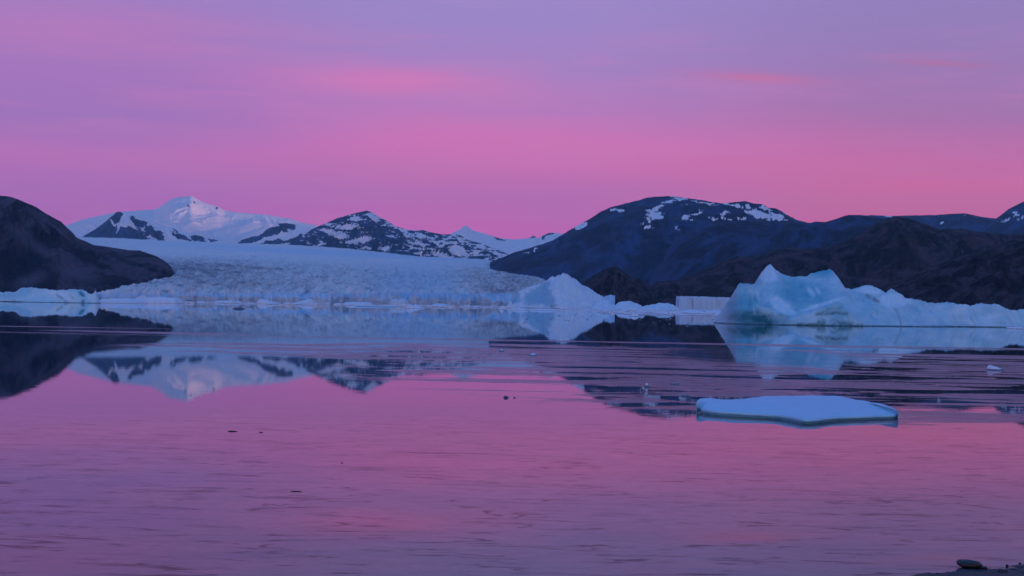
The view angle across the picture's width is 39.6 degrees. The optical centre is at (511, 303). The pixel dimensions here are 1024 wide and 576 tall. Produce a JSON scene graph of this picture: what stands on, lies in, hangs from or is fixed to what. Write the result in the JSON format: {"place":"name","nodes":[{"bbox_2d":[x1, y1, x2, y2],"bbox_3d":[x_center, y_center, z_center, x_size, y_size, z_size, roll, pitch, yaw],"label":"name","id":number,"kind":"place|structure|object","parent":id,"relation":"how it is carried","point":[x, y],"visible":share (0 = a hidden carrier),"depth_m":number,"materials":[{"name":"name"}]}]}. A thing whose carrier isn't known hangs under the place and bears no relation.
{"place":"outdoors","nodes":[
{"label":"outdoors","id":0,"kind":"place"},
{"bbox_2d":[0,196,173,298],"bbox_3d":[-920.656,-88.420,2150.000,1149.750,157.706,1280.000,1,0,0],"label":"hill","id":1,"kind":"structure","parent":0,"point":[39,249],"depth_m":1721.89,"materials":[{"name":"grey stone"}]},
{"bbox_2d":[83,212,226,242],"bbox_3d":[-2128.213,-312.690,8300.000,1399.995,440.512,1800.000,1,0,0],"label":"rocky mountain","id":2,"kind":"structure","parent":0,"point":[119,225],"depth_m":8121.96,"materials":[{"name":"grey stone"}]},
{"bbox_2d":[65,196,317,242],"bbox_3d":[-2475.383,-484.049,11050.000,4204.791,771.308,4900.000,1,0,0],"label":"snowy mountain","id":3,"kind":"structure","parent":0,"point":[191,215],"depth_m":10940.42,"materials":[{"name":"white snow"}]},
{"bbox_2d":[235,223,311,244],"bbox_3d":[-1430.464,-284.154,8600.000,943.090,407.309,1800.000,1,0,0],"label":"rocky mountain","id":4,"kind":"structure","parent":0,"point":[284,233],"depth_m":8444.69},
{"bbox_2d":[77,237,614,306],"bbox_3d":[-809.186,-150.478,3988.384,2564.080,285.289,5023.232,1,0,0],"label":"glacier","id":5,"kind":"object","parent":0,"point":[216,271],"visible":0.73,"depth_m":1971.00,"materials":[{"name":"white ice"}]},
{"bbox_2d":[289,211,507,260],"bbox_3d":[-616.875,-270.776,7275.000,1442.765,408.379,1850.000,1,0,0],"label":"rocky mountain","id":6,"kind":"structure","parent":0,"point":[367,230],"depth_m":7004.48,"materials":[{"name":"grey stone"}]},
{"bbox_2d":[452,225,562,254],"bbox_3d":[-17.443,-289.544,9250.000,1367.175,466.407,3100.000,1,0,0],"label":"snowy mountain","id":7,"kind":"structure","parent":0,"point":[508,246],"depth_m":9393.34,"materials":[{"name":"white snow"}]},
{"bbox_2d":[0,302,1023,575],"bbox_3d":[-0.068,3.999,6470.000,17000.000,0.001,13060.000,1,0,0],"label":"water","id":8,"kind":"structure","parent":0,"point":[180,440],"depth_m":39.91,"materials":[{"name":"purple liquid"}]},
{"bbox_2d":[0,287,100,302],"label":"iceberg","id":9,"kind":"object","parent":8,"relation":"on","point":[29,294],"visible":0.84,"depth_m":830.94,"materials":[{"name":"white ice"}]},
{"bbox_2d":[100,298,146,303],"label":"ice block","id":10,"kind":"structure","parent":8,"relation":"on","point":[126,300],"depth_m":878.42,"materials":[{"name":"white ice"}]},
{"bbox_2d":[135,295,146,300],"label":"ice block","id":11,"kind":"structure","parent":8,"relation":"on","point":[142,297],"depth_m":1118.70,"materials":[{"name":"white ice"}]},
{"bbox_2d":[144,297,183,303],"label":"ice block","id":12,"kind":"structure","parent":8,"relation":"on","point":[174,300],"depth_m":985.48,"materials":[{"name":"white ice"}]},
{"bbox_2d":[214,300,241,302],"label":"ice block","id":13,"kind":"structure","parent":8,"relation":"on","point":[228,301],"depth_m":1302.19,"materials":[{"name":"white ice"}]},
{"bbox_2d":[257,299,275,303],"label":"ice block","id":14,"kind":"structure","parent":8,"relation":"on","point":[262,301],"depth_m":1217.80,"materials":[{"name":"white ice"}]},
{"bbox_2d":[296,299,315,303],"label":"ice block","id":15,"kind":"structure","parent":8,"relation":"on","point":[310,301],"depth_m":1304.65,"materials":[{"name":"white ice"}]},
{"bbox_2d":[344,302,370,304],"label":"ice block","id":16,"kind":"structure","parent":8,"relation":"on","point":[349,303],"depth_m":1368.21,"materials":[{"name":"white ice"}]},
{"bbox_2d":[357,305,394,306],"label":"ice block","id":17,"kind":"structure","parent":8,"relation":"on","point":[374,306],"depth_m":1018.22,"materials":[{"name":"white ice"}]},
{"bbox_2d":[389,299,408,305],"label":"ice block","id":18,"kind":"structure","parent":8,"relation":"on","point":[393,302],"depth_m":1280.24,"materials":[{"name":"white ice"}]},
{"bbox_2d":[100,299,720,323],"bbox_3d":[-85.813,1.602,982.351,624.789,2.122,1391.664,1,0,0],"label":"brash ice","id":19,"kind":"structure","parent":8,"relation":"on","point":[646,312],"depth_m":1113.97,"materials":[{"name":"white ice"}]},
{"bbox_2d":[405,304,425,308],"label":"ice block","id":20,"kind":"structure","parent":8,"relation":"on","point":[411,306],"depth_m":858.75,"materials":[{"name":"white ice"}]},
{"bbox_2d":[510,308,528,309],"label":"ice block","id":21,"kind":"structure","parent":8,"relation":"on","point":[519,309],"depth_m":895.15,"materials":[{"name":"white ice"}]},
{"bbox_2d":[530,308,559,310],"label":"ice block","id":22,"kind":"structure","parent":8,"relation":"on","point":[545,309],"depth_m":886.16,"materials":[{"name":"white ice"}]},
{"bbox_2d":[507,273,613,308],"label":"iceberg","id":23,"kind":"object","parent":8,"relation":"on","point":[563,290],"visible":0.78,"depth_m":1343.37,"materials":[{"name":"white ice"}]},
{"bbox_2d":[591,300,614,308],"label":"iceberg","id":24,"kind":"object","parent":8,"relation":"on","point":[606,304],"visible":0.76,"depth_m":1321.81,"materials":[{"name":"white ice"}]},
{"bbox_2d":[614,301,643,309],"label":"iceberg","id":25,"kind":"object","parent":8,"relation":"on","point":[626,305],"visible":0.71,"depth_m":1323.49,"materials":[{"name":"white ice"}]},
{"bbox_2d":[643,303,679,310],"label":"iceberg","id":26,"kind":"object","parent":8,"relation":"on","point":[665,306],"visible":0.72,"depth_m":1324.84,"materials":[{"name":"white ice"}]},
{"bbox_2d":[681,309,700,311],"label":"ice block","id":27,"kind":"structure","parent":8,"relation":"on","point":[689,310],"depth_m":965.19,"materials":[{"name":"white ice"}]},
{"bbox_2d":[676,296,730,309],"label":"iceberg","id":28,"kind":"object","parent":8,"relation":"on","point":[698,303],"visible":0.57,"depth_m":1439.42,"materials":[{"name":"white ice"}]},
{"bbox_2d":[697,395,898,423],"bbox_3d":[11.420,4.145,55.122,9.419,0.702,8.077,1,0,-37],"label":"ice floe","id":29,"kind":"object","parent":8,"relation":"on","point":[811,409],"visible":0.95,"depth_m":52.78,"materials":[{"name":"white ice"}]},
{"bbox_2d":[714,264,1023,326],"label":"iceberg","id":30,"kind":"object","parent":8,"relation":"on","point":[771,296],"visible":0.94,"depth_m":352.44,"materials":[{"name":"white ice"}]},
{"bbox_2d":[987,365,1003,370],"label":"ice block","id":31,"kind":"object","parent":8,"relation":"on","point":[990,367],"depth_m":97.16,"materials":[{"name":"white ice"}]},
{"bbox_2d":[1005,327,1023,328],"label":"ice block","id":32,"kind":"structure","parent":8,"relation":"on","point":[1014,328],"depth_m":338.01,"materials":[{"name":"white ice"}]},
{"bbox_2d":[0,0,1023,239],"label":"sky","id":33,"kind":"structure","parent":0,"point":[506,119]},
{"bbox_2d":[582,266,654,306],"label":"hill","id":34,"kind":"structure","parent":0,"point":[619,283],"depth_m":1722.82,"materials":[{"name":"brown stone"}]},
{"bbox_2d":[490,196,807,284],"bbox_3d":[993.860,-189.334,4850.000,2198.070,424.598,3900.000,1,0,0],"label":"rocky mountain","id":35,"kind":"structure","parent":0,"point":[636,239],"depth_m":3828.84,"materials":[{"name":"grey stone"}]},
{"bbox_2d":[650,283,696,299],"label":"hill","id":36,"kind":"structure","parent":0,"point":[670,290],"depth_m":1712.21,"materials":[{"name":"brown stone"}]},
{"bbox_2d":[647,215,883,286],"bbox_3d":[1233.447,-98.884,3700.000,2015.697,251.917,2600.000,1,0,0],"label":"hill","id":37,"kind":"structure","parent":0,"point":[693,251],"depth_m":3049.26,"materials":[{"name":"grey stone"}]},
{"bbox_2d":[645,217,1023,305],"bbox_3d":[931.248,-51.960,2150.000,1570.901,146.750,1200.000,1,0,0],"label":"hill","id":38,"kind":"structure","parent":0,"point":[887,250],"depth_m":1857.81,"materials":[{"name":"brown stone"}]},
{"bbox_2d":[868,213,995,231],"bbox_3d":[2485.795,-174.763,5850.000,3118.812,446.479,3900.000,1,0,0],"label":"rocky mountain","id":39,"kind":"structure","parent":0,"point":[963,221],"depth_m":5543.69,"materials":[{"name":"grey stone"}]},
{"bbox_2d":[876,240,1023,310],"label":"hill","id":40,"kind":"structure","parent":0,"point":[992,275],"depth_m":1076.08,"materials":[{"name":"brown stone"}]},
{"bbox_2d":[912,564,1023,575],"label":"shore","id":41,"kind":"structure","parent":0,"point":[981,572],"depth_m":21.59,"materials":[{"name":"black stone"}]},
{"bbox_2d":[956,559,982,567],"bbox_3d":[7.141,4.068,22.208,0.399,0.134,0.302,1,0,0],"label":"boulder","id":42,"kind":"object","parent":41,"relation":"on","point":[965,563],"visible":1,"depth_m":22.10,"materials":[{"name":"stone"}]},
{"bbox_2d":[984,202,1023,234],"bbox_3d":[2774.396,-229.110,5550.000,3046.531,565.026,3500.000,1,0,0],"label":"rocky mountain","id":43,"kind":"structure","parent":0,"point":[1010,221],"depth_m":5044.37,"materials":[{"name":"grey stone"}]}
]}

